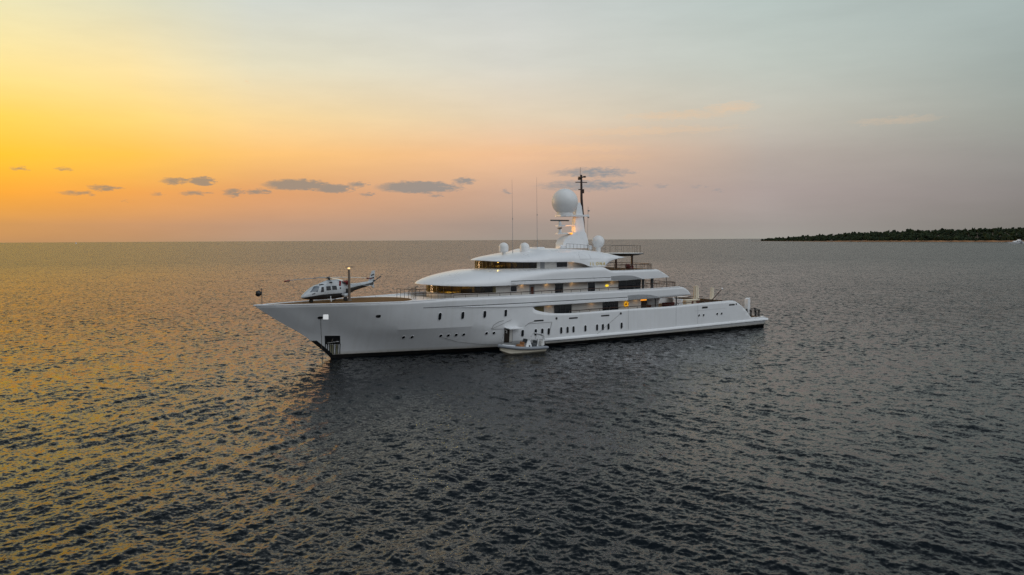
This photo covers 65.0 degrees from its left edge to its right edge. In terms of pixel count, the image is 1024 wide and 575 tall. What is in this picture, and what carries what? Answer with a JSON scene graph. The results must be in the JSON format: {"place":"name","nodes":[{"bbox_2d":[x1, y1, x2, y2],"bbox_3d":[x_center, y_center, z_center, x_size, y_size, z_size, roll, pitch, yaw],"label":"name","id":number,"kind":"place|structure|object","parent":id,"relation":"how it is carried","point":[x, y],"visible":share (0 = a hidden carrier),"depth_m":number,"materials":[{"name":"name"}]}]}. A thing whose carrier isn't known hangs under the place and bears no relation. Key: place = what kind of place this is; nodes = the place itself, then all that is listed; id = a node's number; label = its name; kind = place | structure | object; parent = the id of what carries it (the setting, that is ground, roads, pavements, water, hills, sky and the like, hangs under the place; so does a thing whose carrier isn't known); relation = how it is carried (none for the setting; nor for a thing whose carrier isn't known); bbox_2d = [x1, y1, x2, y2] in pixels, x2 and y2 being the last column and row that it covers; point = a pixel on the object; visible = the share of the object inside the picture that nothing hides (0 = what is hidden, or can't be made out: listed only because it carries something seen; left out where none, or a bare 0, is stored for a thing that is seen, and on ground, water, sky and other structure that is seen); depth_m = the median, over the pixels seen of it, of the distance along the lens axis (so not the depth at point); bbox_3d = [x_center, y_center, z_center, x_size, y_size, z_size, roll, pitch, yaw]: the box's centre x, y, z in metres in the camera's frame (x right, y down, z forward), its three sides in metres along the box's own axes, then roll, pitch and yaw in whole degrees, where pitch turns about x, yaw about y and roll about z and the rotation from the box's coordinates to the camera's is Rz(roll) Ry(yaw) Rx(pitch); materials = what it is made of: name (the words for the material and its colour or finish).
{"place":"outdoors","nodes":[
{"label":"outdoors","id":0,"kind":"place"},
{"bbox_2d":[0,239,1023,574],"bbox_3d":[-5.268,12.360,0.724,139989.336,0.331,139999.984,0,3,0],"label":"sea","id":1,"kind":"structure","parent":0,"point":[192,409],"depth_m":53.78,"materials":[{"name":"black liquid"}]},
{"bbox_2d":[253,175,767,361],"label":"motor yacht","id":2,"kind":"object","parent":1,"relation":"on","point":[562,295],"visible":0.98,"depth_m":91.96,"materials":[{"name":"paint"}]},
{"bbox_2d":[255,290,261,296],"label":"anchor ball","id":3,"kind":"object","parent":2,"relation":"hanging from","point":[258,293],"visible":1,"depth_m":80.03,"materials":[{"name":"black paint"}]},
{"bbox_2d":[284,270,380,302],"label":"helicopter","id":4,"kind":"object","parent":2,"relation":"on","point":[334,288],"visible":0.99,"depth_m":84.37,"materials":[{"name":"silver metal"}]},
{"bbox_2d":[426,285,495,292],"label":"panoramic window","id":5,"kind":"structure","parent":2,"relation":"in","point":[429,288],"depth_m":88.90,"materials":[{"name":"black glass"}]},
{"bbox_2d":[475,261,536,268],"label":"bridge window","id":6,"kind":"structure","parent":2,"relation":"in","point":[478,264],"depth_m":92.61,"materials":[{"name":"black glass"}]},
{"bbox_2d":[510,285,516,291],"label":"window","id":7,"kind":"structure","parent":2,"relation":"in","point":[512,288],"depth_m":90.94,"materials":[{"name":"black glass"}]},
{"bbox_2d":[504,326,523,342],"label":"boarding door","id":8,"kind":"structure","parent":2,"relation":"in","point":[508,331],"depth_m":89.97,"materials":[{"name":"white paint"}]},
{"bbox_2d":[529,285,534,293],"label":"side door","id":9,"kind":"structure","parent":2,"relation":"in","point":[531,287],"depth_m":92.29,"materials":[{"name":"grey paint"}]},
{"bbox_2d":[533,306,543,311],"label":"window","id":10,"kind":"structure","parent":2,"relation":"in","point":[539,308],"depth_m":93.01,"materials":[{"name":"gold glass"}]},
{"bbox_2d":[540,262,544,267],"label":"side door","id":11,"kind":"structure","parent":2,"relation":"in","point":[542,264],"depth_m":93.92,"materials":[{"name":"grey paint"}]},
{"bbox_2d":[555,283,562,292],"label":"window","id":12,"kind":"structure","parent":2,"relation":"in","point":[559,286],"depth_m":94.38,"materials":[{"name":"black glass"}]},
{"bbox_2d":[556,262,567,267],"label":"window","id":13,"kind":"structure","parent":2,"relation":"in","point":[558,264],"depth_m":95.40,"materials":[{"name":"black glass"}]},
{"bbox_2d":[554,304,571,312],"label":"window","id":14,"kind":"structure","parent":2,"relation":"in","point":[557,308],"depth_m":94.84,"materials":[{"name":"black glass"}]},
{"bbox_2d":[587,282,594,290],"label":"window","id":15,"kind":"structure","parent":2,"relation":"in","point":[589,284],"depth_m":96.95,"materials":[{"name":"black glass"}]},
{"bbox_2d":[603,301,617,310],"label":"sliding door","id":16,"kind":"structure","parent":2,"relation":"in","point":[607,305],"depth_m":98.72,"materials":[{"name":"black glass"}]},
{"bbox_2d":[618,280,640,289],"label":"sliding door","id":17,"kind":"structure","parent":2,"relation":"in","point":[624,284],"depth_m":100.15,"materials":[{"name":"black glass"}]},
{"bbox_2d":[641,300,646,307],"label":"aft door lobby","id":18,"kind":"structure","parent":2,"relation":"in","point":[642,302],"depth_m":101.77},
{"bbox_2d":[662,302,675,306],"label":"sofa","id":19,"kind":"object","parent":2,"relation":"on","point":[673,303],"visible":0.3,"depth_m":106.11,"materials":[{"name":"brown paint"}]},
{"bbox_2d":[673,299,682,304],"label":"sun lounger","id":20,"kind":"object","parent":2,"relation":"on","point":[679,300],"visible":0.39,"depth_m":107.72,"materials":[{"name":"white paint"}]},
{"bbox_2d":[682,299,699,304],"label":"deck box","id":21,"kind":"object","parent":2,"relation":"on","point":[688,300],"visible":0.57,"depth_m":110.99,"materials":[{"name":"beige fabric"}]},
{"bbox_2d":[693,286,698,298],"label":"parasol","id":22,"kind":"object","parent":2,"relation":"on","point":[696,293],"visible":0.65,"depth_m":113.11,"materials":[{"name":"beige fabric"}]},
{"bbox_2d":[710,288,713,299],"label":"parasol","id":23,"kind":"object","parent":2,"relation":"on","point":[711,293],"visible":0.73,"depth_m":115.35,"materials":[{"name":"white fabric"}]},
{"bbox_2d":[498,332,548,354],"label":"tender boat","id":24,"kind":"object","parent":1,"relation":"on","point":[525,346],"visible":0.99,"depth_m":87.17,"materials":[{"name":"grey rubber"}]},
{"bbox_2d":[1008,239,1023,243],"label":"motor boat","id":25,"kind":"object","parent":1,"relation":"on","point":[1018,241],"visible":1,"depth_m":1548.62,"materials":[{"name":"white paint"}]},
{"bbox_2d":[0,0,1023,242],"label":"sky","id":26,"kind":"structure","parent":0,"point":[121,120],"materials":[{"name":"orange"}]},
{"bbox_2d":[647,298,659,306],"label":"deck bar","id":27,"kind":"object","parent":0,"point":[650,301],"visible":0.48,"depth_m":104.77,"materials":[{"name":"white paint"}]},
{"bbox_2d":[805,240,1023,241],"bbox_3d":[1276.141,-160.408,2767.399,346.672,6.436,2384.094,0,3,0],"label":"rocky shore","id":28,"kind":"structure","parent":0,"point":[919,241],"depth_m":2351.72,"materials":[{"name":"grey stone"}]},
{"bbox_2d":[805,232,1023,240],"bbox_3d":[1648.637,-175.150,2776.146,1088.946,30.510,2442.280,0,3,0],"label":"headland","id":29,"kind":"structure","parent":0,"point":[937,235],"depth_m":2313.47,"materials":[{"name":"soil"}]},
{"bbox_2d":[761,227,1023,240],"bbox_3d":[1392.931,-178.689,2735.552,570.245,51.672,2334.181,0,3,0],"label":"forest","id":30,"kind":"object","parent":29,"relation":"on","point":[959,235],"visible":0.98,"depth_m":2423.74,"materials":[{"name":"green plant"}]}
]}

